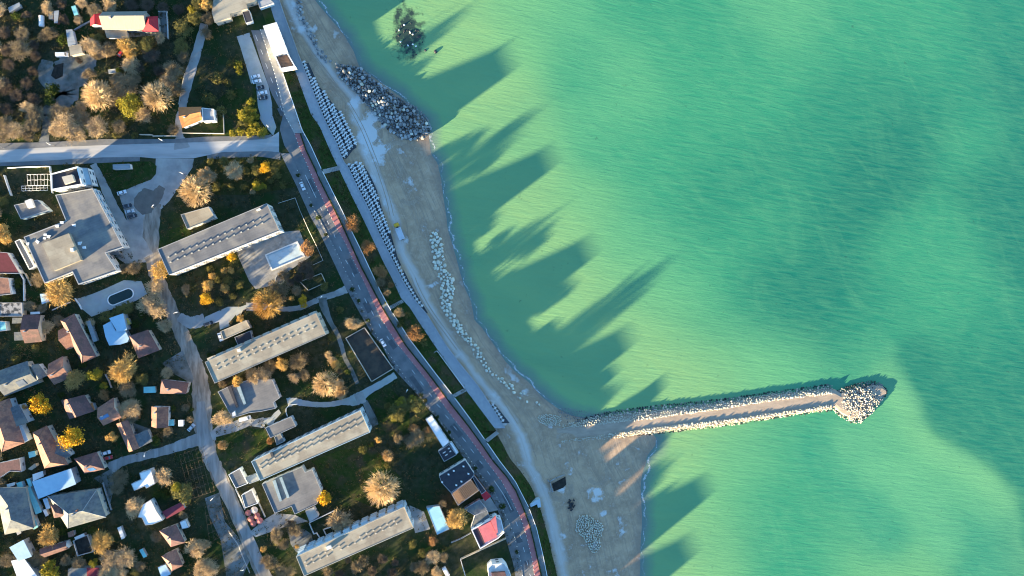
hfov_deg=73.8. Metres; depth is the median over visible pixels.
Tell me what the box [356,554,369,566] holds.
leafless tree
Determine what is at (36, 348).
leafy tree
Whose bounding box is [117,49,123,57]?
parked car
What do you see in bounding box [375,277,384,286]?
leafless tree
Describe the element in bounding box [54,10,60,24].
shed
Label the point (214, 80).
shrub
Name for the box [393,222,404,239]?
dump truck
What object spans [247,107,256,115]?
shrub
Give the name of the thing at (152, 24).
barn wing
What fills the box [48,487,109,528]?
hip house
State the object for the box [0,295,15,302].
shrub
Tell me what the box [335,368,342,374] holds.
leafless tree
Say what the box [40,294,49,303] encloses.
shed
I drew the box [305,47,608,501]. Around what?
tyre tracks
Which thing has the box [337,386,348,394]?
bare tree
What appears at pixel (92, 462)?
brown house
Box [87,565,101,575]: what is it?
shed
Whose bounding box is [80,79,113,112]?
bare tree
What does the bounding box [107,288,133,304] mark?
swimming pool
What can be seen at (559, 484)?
pit floor
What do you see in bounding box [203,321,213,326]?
parked car
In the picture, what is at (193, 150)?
side street
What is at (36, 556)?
leafless tree
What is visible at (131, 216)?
parked car
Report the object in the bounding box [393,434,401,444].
leafless tree
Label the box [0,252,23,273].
red roof house
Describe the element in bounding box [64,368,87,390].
leafless tree
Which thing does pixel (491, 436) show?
path steps
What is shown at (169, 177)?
paved fork
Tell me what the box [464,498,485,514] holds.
garage
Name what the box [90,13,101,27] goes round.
barn wing
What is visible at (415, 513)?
yard
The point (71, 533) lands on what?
shed
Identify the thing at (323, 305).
path
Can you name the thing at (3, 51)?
leafless tree
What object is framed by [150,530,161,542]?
leafless tree
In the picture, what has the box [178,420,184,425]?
shed
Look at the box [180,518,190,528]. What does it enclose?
garage
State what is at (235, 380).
autumn tree
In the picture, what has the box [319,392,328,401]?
shrub
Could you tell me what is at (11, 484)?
shed
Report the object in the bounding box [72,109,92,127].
leafless tree
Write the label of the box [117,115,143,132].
lit meadow
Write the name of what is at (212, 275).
autumn tree
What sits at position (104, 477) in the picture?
yard
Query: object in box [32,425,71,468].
ridge house
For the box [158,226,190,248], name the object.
lawn
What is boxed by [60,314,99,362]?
long house
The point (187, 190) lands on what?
bare tree
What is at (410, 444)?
leafless tree
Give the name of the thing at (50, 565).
autumn tree
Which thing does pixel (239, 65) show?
shrub
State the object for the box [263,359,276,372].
leafless tree
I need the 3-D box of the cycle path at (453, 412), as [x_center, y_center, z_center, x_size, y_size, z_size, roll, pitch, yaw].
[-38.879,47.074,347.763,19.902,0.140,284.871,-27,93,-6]
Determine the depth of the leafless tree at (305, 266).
336.38 m
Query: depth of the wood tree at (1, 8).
322.32 m
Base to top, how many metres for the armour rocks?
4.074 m
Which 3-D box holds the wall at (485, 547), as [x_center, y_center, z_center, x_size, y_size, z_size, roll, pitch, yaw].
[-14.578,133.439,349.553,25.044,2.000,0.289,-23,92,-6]
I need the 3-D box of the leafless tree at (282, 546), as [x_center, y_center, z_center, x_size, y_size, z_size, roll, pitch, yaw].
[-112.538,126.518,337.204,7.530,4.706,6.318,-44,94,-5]
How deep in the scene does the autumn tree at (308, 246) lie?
336.10 m
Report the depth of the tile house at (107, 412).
325.06 m
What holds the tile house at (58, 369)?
on the ground at (228, 44)
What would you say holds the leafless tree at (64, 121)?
on the ground at (228, 44)
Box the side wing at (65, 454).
[55,441,74,457]
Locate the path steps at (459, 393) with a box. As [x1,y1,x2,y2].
[452,388,465,397]
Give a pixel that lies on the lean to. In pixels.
(94, 335)
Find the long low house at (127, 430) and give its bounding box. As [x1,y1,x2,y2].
[116,420,138,451]
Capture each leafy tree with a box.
[0,197,9,206]
[11,353,21,363]
[31,344,39,352]
[89,33,105,41]
[98,309,113,321]
[112,306,123,315]
[120,301,134,314]
[130,567,139,575]
[135,373,149,384]
[137,36,153,51]
[168,480,192,505]
[173,16,193,38]
[173,37,190,55]
[185,10,201,26]
[191,0,204,12]
[222,276,231,285]
[228,259,238,267]
[235,280,243,288]
[251,163,261,176]
[269,164,278,173]
[358,446,367,454]
[384,402,391,410]
[387,403,405,421]
[396,398,411,411]
[407,395,425,412]
[409,539,417,549]
[418,548,426,557]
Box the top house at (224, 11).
[212,0,257,25]
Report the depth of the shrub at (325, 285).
339.79 m
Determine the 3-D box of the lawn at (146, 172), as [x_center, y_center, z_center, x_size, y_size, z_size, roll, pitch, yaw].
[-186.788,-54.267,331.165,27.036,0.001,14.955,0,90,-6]
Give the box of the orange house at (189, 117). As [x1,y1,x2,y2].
[178,107,202,128]
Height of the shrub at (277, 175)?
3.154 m
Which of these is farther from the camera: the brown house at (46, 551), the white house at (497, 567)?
the white house at (497, 567)
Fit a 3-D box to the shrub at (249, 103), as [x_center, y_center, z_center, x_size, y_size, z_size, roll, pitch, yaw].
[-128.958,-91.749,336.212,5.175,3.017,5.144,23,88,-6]
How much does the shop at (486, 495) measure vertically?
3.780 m
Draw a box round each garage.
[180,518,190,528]
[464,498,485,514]
[471,508,489,526]
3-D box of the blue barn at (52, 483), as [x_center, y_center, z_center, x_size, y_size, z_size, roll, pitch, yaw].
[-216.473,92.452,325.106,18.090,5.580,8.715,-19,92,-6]
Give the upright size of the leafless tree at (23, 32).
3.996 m
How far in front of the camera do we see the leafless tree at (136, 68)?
329.09 m
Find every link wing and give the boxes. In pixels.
[234,331,253,344]
[274,433,285,444]
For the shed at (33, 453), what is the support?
on the ground at (228, 44)
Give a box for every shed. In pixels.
[0,321,10,330]
[7,481,17,486]
[8,3,22,12]
[12,318,21,323]
[14,332,22,340]
[28,450,37,457]
[32,470,45,480]
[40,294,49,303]
[43,497,51,508]
[43,509,49,515]
[49,12,53,19]
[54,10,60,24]
[66,29,77,46]
[68,530,75,536]
[68,566,88,575]
[69,43,84,56]
[71,5,79,16]
[74,532,86,539]
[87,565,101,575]
[90,403,96,409]
[110,251,121,255]
[117,525,126,538]
[139,548,147,557]
[163,502,185,518]
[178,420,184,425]
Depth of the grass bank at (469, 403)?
345.43 m
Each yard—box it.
[37,59,78,141]
[54,51,96,86]
[94,469,113,501]
[100,12,166,36]
[115,230,145,263]
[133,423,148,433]
[163,351,193,381]
[205,493,248,575]
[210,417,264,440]
[250,513,306,536]
[289,529,312,551]
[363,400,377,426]
[410,506,429,532]
[481,498,497,511]
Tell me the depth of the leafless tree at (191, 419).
332.42 m
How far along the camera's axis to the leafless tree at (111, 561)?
326.78 m
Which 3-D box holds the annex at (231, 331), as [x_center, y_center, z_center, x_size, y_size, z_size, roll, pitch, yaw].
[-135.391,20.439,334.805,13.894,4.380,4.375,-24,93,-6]
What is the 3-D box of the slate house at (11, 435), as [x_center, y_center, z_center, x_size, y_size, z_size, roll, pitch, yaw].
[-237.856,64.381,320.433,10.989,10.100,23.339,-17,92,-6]
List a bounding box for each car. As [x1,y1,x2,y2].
[101,450,110,455]
[103,455,112,460]
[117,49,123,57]
[117,190,126,195]
[122,203,131,208]
[125,209,134,213]
[127,213,137,218]
[187,423,195,431]
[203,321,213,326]
[217,332,223,341]
[251,74,259,78]
[252,79,261,83]
[255,85,264,90]
[258,90,267,95]
[258,95,267,99]
[299,182,305,190]
[379,339,386,346]
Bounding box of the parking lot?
[237,33,275,134]
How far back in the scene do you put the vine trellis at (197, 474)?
332.85 m
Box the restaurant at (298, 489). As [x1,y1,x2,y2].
[262,464,322,513]
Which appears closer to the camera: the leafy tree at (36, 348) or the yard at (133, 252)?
the leafy tree at (36, 348)
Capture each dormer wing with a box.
[10,403,33,426]
[20,424,32,441]
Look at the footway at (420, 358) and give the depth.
346.49 m
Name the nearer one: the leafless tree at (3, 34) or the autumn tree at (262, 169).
the leafless tree at (3, 34)
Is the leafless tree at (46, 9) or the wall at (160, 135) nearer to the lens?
the leafless tree at (46, 9)
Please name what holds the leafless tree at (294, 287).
on the ground at (228, 44)
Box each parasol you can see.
[248,516,253,521]
[251,507,257,513]
[253,513,259,518]
[256,517,262,523]
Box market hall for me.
[263,22,289,56]
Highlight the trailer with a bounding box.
[106,69,115,73]
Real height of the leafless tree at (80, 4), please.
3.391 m
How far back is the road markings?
343.84 m
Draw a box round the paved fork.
[119,159,193,229]
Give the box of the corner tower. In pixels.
[51,505,63,517]
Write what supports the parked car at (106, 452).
on the ground at (228, 44)
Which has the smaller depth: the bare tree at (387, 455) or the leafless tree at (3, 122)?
the leafless tree at (3, 122)
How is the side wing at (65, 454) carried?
on the ground at (228, 44)
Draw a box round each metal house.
[9,537,34,560]
[11,558,43,575]
[158,563,171,575]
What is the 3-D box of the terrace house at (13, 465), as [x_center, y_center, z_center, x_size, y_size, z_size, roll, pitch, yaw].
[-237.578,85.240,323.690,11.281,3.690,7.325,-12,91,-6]
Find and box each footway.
[260,29,302,132]
[301,133,546,575]
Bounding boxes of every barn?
[32,466,80,498]
[99,11,149,31]
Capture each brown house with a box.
[39,539,72,556]
[74,451,107,473]
[130,330,161,357]
[160,379,190,393]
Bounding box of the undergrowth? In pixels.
[0,0,450,575]
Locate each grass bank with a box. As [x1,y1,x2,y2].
[261,7,495,430]
[480,431,556,575]
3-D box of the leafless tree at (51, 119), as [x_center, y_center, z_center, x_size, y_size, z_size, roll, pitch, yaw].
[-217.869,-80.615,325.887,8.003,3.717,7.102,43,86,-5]
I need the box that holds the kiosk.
[113,164,132,169]
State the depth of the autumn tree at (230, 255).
332.16 m
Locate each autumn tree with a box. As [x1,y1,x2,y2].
[0,223,10,235]
[0,229,12,245]
[27,392,52,414]
[40,559,60,575]
[57,425,84,451]
[85,367,104,380]
[88,558,97,568]
[98,388,110,400]
[99,382,108,388]
[105,432,118,440]
[114,91,143,119]
[148,260,166,282]
[171,482,181,492]
[187,5,195,12]
[199,0,212,13]
[199,291,213,304]
[202,280,212,290]
[209,273,215,279]
[220,284,229,293]
[226,252,236,261]
[231,375,242,386]
[236,315,245,321]
[251,179,263,190]
[259,161,269,172]
[275,358,288,371]
[298,294,305,305]
[299,238,314,255]
[315,490,330,506]
[331,360,340,370]
[394,397,405,407]
[429,537,437,545]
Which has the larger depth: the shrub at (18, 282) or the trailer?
the trailer
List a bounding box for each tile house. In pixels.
[47,356,71,384]
[61,394,96,418]
[97,397,123,425]
[151,406,170,427]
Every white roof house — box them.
[131,467,157,490]
[138,498,165,524]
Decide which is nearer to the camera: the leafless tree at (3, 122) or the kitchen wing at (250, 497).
the leafless tree at (3, 122)
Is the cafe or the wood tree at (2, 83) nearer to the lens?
the wood tree at (2, 83)
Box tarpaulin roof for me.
[144,386,156,392]
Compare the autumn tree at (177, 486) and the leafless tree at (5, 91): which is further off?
the autumn tree at (177, 486)
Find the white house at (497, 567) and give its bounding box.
[487,558,510,575]
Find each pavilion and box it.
[425,414,448,446]
[449,441,458,453]
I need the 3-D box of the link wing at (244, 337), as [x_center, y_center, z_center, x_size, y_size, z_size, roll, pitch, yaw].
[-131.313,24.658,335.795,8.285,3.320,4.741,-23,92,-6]
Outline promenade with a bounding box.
[271,0,503,427]
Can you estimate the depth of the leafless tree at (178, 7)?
331.38 m
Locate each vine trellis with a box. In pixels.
[179,447,214,498]
[205,501,233,541]
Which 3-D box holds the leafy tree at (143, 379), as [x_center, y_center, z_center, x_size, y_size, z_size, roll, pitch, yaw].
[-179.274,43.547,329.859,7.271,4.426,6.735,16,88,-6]
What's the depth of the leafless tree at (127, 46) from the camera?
327.21 m
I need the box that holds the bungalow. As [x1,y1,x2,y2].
[14,199,52,219]
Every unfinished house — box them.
[73,534,94,555]
[451,479,478,504]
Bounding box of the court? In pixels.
[347,329,392,380]
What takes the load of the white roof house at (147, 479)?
on the ground at (228, 44)
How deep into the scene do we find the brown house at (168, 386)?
328.32 m
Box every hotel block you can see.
[157,203,284,274]
[205,311,328,382]
[251,407,371,480]
[296,500,413,575]
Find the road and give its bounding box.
[251,30,533,575]
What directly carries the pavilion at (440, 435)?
on the ground at (228, 44)
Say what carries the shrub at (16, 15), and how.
on the ground at (228, 44)
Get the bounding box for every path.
[90,163,152,259]
[174,137,189,149]
[175,23,207,137]
[177,313,204,328]
[246,286,347,311]
[286,372,396,406]
[294,133,540,575]
[318,297,358,383]
[354,392,365,404]
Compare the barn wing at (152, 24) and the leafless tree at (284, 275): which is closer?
the barn wing at (152, 24)
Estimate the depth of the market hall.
333.02 m
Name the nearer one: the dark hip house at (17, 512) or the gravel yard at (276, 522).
the dark hip house at (17, 512)
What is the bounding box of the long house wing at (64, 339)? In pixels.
[58,328,73,349]
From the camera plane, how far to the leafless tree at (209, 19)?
330.96 m
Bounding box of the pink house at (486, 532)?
[471,513,503,548]
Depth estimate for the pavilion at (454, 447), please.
345.70 m
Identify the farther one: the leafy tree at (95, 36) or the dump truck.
the dump truck
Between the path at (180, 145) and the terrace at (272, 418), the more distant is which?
the terrace at (272, 418)
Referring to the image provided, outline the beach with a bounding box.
[274,0,655,575]
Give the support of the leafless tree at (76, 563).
on the ground at (228, 44)
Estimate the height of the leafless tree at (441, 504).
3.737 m
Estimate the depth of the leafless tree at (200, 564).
330.12 m
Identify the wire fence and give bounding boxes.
[278,198,322,263]
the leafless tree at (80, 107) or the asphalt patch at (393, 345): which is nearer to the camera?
the leafless tree at (80, 107)
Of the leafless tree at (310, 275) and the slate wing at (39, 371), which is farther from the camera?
the leafless tree at (310, 275)
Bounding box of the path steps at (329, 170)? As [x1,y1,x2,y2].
[323,166,339,173]
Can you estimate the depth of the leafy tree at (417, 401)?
341.28 m
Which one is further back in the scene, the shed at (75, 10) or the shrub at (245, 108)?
the shrub at (245, 108)
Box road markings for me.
[255,35,530,575]
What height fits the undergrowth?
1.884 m
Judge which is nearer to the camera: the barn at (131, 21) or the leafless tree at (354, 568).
the barn at (131, 21)
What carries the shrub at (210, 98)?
on the ground at (228, 44)
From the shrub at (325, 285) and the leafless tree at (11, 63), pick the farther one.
the shrub at (325, 285)
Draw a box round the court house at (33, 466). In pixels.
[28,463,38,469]
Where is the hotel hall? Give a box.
[24,188,129,284]
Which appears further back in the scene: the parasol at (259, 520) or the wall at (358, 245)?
the wall at (358, 245)
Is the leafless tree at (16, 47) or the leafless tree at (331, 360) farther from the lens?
the leafless tree at (331, 360)
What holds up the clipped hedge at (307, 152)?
on the ground at (228, 44)
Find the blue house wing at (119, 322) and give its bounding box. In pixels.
[109,314,130,331]
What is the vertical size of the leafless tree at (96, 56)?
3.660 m
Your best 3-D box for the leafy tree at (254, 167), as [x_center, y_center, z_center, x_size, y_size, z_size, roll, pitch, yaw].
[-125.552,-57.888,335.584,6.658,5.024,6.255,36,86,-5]
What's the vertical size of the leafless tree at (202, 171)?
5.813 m
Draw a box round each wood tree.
[0,0,8,16]
[0,75,5,88]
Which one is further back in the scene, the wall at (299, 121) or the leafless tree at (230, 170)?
the wall at (299, 121)
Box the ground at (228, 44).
[0,0,514,575]
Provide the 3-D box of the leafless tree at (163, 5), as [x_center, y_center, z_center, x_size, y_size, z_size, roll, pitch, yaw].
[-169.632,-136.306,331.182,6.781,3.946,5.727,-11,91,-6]
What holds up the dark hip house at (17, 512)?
on the ground at (228, 44)
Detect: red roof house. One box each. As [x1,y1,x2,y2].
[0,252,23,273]
[0,277,15,295]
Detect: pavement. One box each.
[0,134,271,149]
[0,157,139,165]
[207,151,279,159]
[281,153,522,575]
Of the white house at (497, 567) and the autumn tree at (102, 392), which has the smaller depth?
the autumn tree at (102, 392)
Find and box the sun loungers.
[348,165,427,312]
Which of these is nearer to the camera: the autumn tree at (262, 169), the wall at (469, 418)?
the autumn tree at (262, 169)
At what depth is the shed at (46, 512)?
324.92 m
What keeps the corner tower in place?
on the ground at (228, 44)
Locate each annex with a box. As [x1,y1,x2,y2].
[181,207,217,229]
[220,320,251,339]
[265,415,297,437]
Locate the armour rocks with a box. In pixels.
[337,64,887,552]
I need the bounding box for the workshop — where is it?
[0,303,26,315]
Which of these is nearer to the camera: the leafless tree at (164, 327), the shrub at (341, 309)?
the leafless tree at (164, 327)
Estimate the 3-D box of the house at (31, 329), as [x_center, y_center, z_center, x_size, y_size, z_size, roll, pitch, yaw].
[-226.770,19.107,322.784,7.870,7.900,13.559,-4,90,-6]
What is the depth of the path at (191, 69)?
334.44 m
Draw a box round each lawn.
[98,161,156,190]
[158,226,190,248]
[175,158,295,196]
[207,83,259,135]
[216,428,272,460]
[311,446,402,509]
[366,387,409,436]
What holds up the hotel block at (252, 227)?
on the ground at (228, 44)
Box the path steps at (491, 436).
[485,431,498,441]
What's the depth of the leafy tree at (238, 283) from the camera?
333.96 m
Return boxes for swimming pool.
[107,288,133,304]
[265,241,304,270]
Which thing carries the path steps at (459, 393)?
on the grass bank at (469, 403)
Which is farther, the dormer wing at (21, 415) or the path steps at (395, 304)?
the path steps at (395, 304)
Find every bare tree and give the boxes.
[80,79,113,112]
[140,80,173,113]
[175,174,212,207]
[217,441,228,449]
[250,289,283,318]
[311,369,340,397]
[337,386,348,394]
[363,470,400,507]
[382,449,393,461]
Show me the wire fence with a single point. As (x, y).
(305, 223)
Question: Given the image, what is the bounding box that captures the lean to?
[86,321,98,341]
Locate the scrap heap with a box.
[567,499,575,510]
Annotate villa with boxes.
[50,166,92,192]
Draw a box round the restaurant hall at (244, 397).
[218,379,281,417]
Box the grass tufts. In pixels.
[283,41,555,573]
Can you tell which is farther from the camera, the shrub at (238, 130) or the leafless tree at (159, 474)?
the shrub at (238, 130)
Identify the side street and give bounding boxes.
[0,132,278,161]
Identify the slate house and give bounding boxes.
[0,361,43,395]
[0,397,24,451]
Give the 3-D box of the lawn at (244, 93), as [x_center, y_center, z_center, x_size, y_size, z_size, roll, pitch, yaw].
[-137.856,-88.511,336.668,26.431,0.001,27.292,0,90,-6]
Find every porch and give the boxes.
[105,30,129,38]
[305,505,318,521]
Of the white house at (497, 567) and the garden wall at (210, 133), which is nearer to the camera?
the garden wall at (210, 133)
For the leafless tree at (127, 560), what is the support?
on the ground at (228, 44)
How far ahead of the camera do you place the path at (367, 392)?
342.85 m
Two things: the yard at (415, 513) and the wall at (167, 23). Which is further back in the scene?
the yard at (415, 513)
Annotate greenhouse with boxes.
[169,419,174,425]
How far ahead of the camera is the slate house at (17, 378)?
320.18 m
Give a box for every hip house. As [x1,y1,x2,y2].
[0,486,37,534]
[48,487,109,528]
[160,523,186,546]
[162,547,183,570]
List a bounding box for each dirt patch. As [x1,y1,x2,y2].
[134,188,152,214]
[146,185,164,209]
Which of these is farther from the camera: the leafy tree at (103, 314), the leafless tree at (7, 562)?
the leafy tree at (103, 314)
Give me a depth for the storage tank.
325.19 m
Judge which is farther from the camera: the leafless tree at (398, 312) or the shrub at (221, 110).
the leafless tree at (398, 312)
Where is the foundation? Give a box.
[300,273,324,290]
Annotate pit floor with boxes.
[552,477,565,490]
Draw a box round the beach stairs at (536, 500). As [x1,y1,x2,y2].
[530,497,540,507]
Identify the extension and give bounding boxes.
[135,429,152,447]
[202,108,217,122]
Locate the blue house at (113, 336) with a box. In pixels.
[103,321,130,344]
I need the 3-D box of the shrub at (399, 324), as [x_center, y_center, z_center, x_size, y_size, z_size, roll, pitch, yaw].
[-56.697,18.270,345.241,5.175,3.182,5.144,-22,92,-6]
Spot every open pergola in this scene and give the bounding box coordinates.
[21,185,47,190]
[27,174,49,185]
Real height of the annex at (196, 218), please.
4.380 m
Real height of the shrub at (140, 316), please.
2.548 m
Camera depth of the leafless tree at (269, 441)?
335.85 m
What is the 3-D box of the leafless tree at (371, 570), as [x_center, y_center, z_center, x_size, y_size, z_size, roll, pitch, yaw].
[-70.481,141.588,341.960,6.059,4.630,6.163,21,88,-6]
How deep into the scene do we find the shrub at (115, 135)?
329.54 m
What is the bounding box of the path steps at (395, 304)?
[389,300,402,308]
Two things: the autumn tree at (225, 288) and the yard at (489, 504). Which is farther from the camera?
the yard at (489, 504)
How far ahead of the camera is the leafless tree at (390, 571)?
342.11 m
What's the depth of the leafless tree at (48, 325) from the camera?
324.61 m
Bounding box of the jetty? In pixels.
[557,384,885,438]
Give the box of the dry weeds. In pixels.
[0,0,450,575]
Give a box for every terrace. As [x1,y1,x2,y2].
[15,239,36,269]
[75,280,146,316]
[205,304,248,329]
[238,231,310,288]
[264,409,280,424]
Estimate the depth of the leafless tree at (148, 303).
328.57 m
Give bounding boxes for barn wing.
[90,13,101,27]
[143,16,160,33]
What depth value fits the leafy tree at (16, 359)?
323.46 m
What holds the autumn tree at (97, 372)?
on the ground at (228, 44)
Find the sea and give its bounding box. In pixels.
[315,0,1023,575]
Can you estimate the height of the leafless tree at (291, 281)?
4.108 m
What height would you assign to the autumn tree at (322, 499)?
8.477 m
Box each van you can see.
[55,52,68,56]
[239,415,250,421]
[442,566,449,575]
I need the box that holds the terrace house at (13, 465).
[0,457,25,477]
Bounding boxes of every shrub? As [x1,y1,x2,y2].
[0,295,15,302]
[10,11,20,20]
[12,278,22,290]
[42,81,59,100]
[42,97,55,105]
[56,33,67,45]
[56,391,65,398]
[57,526,66,535]
[78,361,87,368]
[88,526,99,534]
[112,132,119,139]
[130,318,139,328]
[131,131,140,138]
[138,311,145,318]
[150,435,162,446]
[152,490,161,498]
[160,489,170,501]
[201,92,217,106]
[206,157,213,164]
[206,265,213,271]
[211,72,221,83]
[212,182,220,190]
[214,276,221,283]
[214,297,225,305]
[216,104,226,116]
[219,156,230,166]
[222,77,231,86]
[225,89,235,100]
[227,183,234,190]
[228,293,237,298]
[229,130,236,136]
[232,157,240,163]
[233,60,242,69]
[235,68,243,75]
[235,127,244,136]
[236,121,247,129]
[237,109,247,119]
[240,114,254,126]
[240,183,248,190]
[242,167,251,174]
[244,106,251,113]
[245,127,254,137]
[246,97,254,105]
[246,121,261,134]
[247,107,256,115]
[255,127,268,138]
[266,176,274,183]
[271,172,281,178]
[279,181,286,188]
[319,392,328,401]
[320,281,328,291]
[327,333,336,342]
[336,306,343,313]
[374,459,382,467]
[396,319,403,327]
[404,311,410,317]
[419,336,426,346]
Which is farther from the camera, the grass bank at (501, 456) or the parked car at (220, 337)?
the grass bank at (501, 456)
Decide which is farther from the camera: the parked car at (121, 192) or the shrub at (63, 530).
the parked car at (121, 192)
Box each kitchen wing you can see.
[229,466,247,487]
[241,487,259,507]
[246,473,259,483]
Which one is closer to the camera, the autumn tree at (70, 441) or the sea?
the autumn tree at (70, 441)
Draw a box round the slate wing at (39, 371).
[29,363,47,379]
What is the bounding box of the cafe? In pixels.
[438,443,456,461]
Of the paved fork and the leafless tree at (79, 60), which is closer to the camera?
the leafless tree at (79, 60)
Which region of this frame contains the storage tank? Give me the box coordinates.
[39,15,44,26]
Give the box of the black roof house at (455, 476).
[439,458,473,491]
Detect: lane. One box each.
[107,434,199,473]
[143,204,271,575]
[196,401,271,575]
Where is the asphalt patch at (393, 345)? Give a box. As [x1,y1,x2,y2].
[278,107,529,568]
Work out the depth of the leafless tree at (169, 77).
330.81 m
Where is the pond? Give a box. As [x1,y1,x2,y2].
[51,63,63,78]
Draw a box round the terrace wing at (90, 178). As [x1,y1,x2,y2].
[82,168,97,186]
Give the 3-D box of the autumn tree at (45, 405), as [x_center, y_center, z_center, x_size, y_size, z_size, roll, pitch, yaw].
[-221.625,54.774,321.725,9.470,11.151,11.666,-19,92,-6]
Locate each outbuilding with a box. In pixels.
[242,10,253,24]
[257,0,274,9]
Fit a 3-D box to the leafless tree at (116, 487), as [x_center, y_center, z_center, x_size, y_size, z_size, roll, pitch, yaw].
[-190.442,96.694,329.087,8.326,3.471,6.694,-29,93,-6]
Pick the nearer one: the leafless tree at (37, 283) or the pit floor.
the leafless tree at (37, 283)
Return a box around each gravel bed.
[302,63,355,158]
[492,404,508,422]
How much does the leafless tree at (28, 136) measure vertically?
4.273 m
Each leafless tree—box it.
[0,26,11,38]
[0,43,11,56]
[0,77,12,95]
[0,102,12,115]
[0,115,14,134]
[0,130,9,143]
[0,554,14,566]
[1,121,25,140]
[2,59,14,70]
[4,40,32,60]
[9,88,24,103]
[14,25,28,41]
[19,77,33,91]
[19,100,33,112]
[19,130,33,141]
[21,11,31,17]
[22,114,41,133]
[24,102,45,122]
[24,301,36,312]
[25,93,41,106]
[26,273,42,287]
[26,550,43,566]
[27,66,38,76]
[28,39,38,50]
[29,51,41,61]
[36,303,47,312]
[36,517,59,548]
[36,557,48,568]
[37,26,58,41]
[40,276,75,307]
[41,1,53,14]
[42,321,54,333]
[46,102,68,119]
[46,112,60,124]
[48,126,60,137]
[50,110,82,138]
[50,314,63,325]
[56,0,66,9]
[58,13,68,24]
[59,553,71,565]
[62,105,78,121]
[62,123,86,145]
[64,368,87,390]
[70,555,87,568]
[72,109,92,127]
[73,16,82,24]
[74,0,87,9]
[75,56,82,63]
[75,100,86,111]
[79,35,101,55]
[80,68,97,79]
[83,114,108,139]
[84,318,94,325]
[86,4,102,17]
[88,528,113,554]
[90,51,102,59]
[97,45,108,57]
[98,564,113,575]
[99,0,116,11]
[99,549,118,569]
[103,40,117,56]
[104,85,120,106]
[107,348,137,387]
[108,70,124,89]
[108,466,128,486]
[109,72,138,96]
[110,483,123,494]
[111,119,124,133]
[112,546,138,569]
[112,562,128,575]
[116,37,137,52]
[116,399,141,420]
[118,412,139,423]
[119,263,130,273]
[119,381,136,398]
[120,56,140,75]
[122,49,136,59]
[124,0,139,10]
[124,260,140,274]
[124,496,145,519]
[128,73,141,83]
[131,561,146,571]
[133,61,144,73]
[133,106,151,123]
[136,293,169,319]
[140,0,153,13]
[141,44,160,63]
[144,278,163,298]
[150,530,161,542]
[152,65,164,75]
[154,31,164,43]
[155,2,168,10]
[155,467,172,486]
[156,319,172,332]
[158,75,168,85]
[160,71,176,87]
[160,367,173,379]
[162,60,185,78]
[163,427,173,436]
[167,124,178,134]
[168,79,186,96]
[172,4,184,14]
[175,51,189,63]
[178,511,187,518]
[179,538,205,559]
[181,284,189,294]
[181,404,189,410]
[186,415,193,422]
[193,558,213,575]
[194,169,207,178]
[199,9,213,25]
[199,25,211,40]
[201,558,219,575]
[202,540,210,548]
[203,168,216,181]
[210,410,233,426]
[217,381,226,388]
[223,160,243,179]
[245,367,258,383]
[246,156,253,163]
[255,366,271,381]
[260,555,271,563]
[263,278,291,301]
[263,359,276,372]
[264,555,279,569]
[267,437,273,444]
[270,527,283,547]
[274,564,287,575]
[277,267,289,279]
[277,538,289,550]
[283,520,295,529]
[285,565,296,575]
[286,278,294,287]
[286,519,302,536]
[288,350,309,369]
[289,373,298,384]
[291,284,301,296]
[293,272,303,282]
[296,259,313,273]
[298,368,309,381]
[304,267,314,279]
[319,566,332,575]
[323,508,355,532]
[324,351,334,359]
[327,357,335,363]
[333,386,346,399]
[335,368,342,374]
[335,378,343,387]
[335,569,344,575]
[343,318,364,330]
[344,213,360,232]
[349,559,362,574]
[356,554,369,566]
[360,238,375,253]
[367,564,376,575]
[372,265,386,278]
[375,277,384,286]
[378,553,388,563]
[384,287,391,295]
[387,568,396,575]
[391,559,398,566]
[393,308,404,316]
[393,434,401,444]
[402,434,409,443]
[405,323,426,341]
[406,434,417,448]
[407,423,419,434]
[409,428,424,446]
[409,561,418,572]
[418,559,429,575]
[422,426,432,436]
[424,431,433,440]
[425,550,439,564]
[431,565,442,575]
[438,500,445,507]
[440,552,448,563]
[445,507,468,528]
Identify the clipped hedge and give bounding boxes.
[300,133,316,171]
[318,177,381,305]
[383,308,446,397]
[448,401,491,457]
[493,460,537,557]
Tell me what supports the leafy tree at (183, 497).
on the ground at (228, 44)
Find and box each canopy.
[16,481,25,486]
[26,477,32,486]
[28,486,43,513]
[34,517,40,528]
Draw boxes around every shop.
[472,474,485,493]
[481,490,490,500]
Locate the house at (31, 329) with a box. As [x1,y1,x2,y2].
[20,315,45,342]
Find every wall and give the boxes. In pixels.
[3,175,12,195]
[4,273,25,300]
[8,166,53,192]
[74,21,89,29]
[102,482,111,509]
[139,134,176,136]
[158,11,168,38]
[183,110,224,133]
[235,489,245,509]
[278,0,504,427]
[283,74,320,167]
[309,510,333,537]
[322,171,390,309]
[345,327,393,381]
[393,314,451,393]
[451,532,470,542]
[455,398,483,437]
[461,537,505,559]
[487,443,528,506]
[529,509,546,574]
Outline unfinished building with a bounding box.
[275,53,296,71]
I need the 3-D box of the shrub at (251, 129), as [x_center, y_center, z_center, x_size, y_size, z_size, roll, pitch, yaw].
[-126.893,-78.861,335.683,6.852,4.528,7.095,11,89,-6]

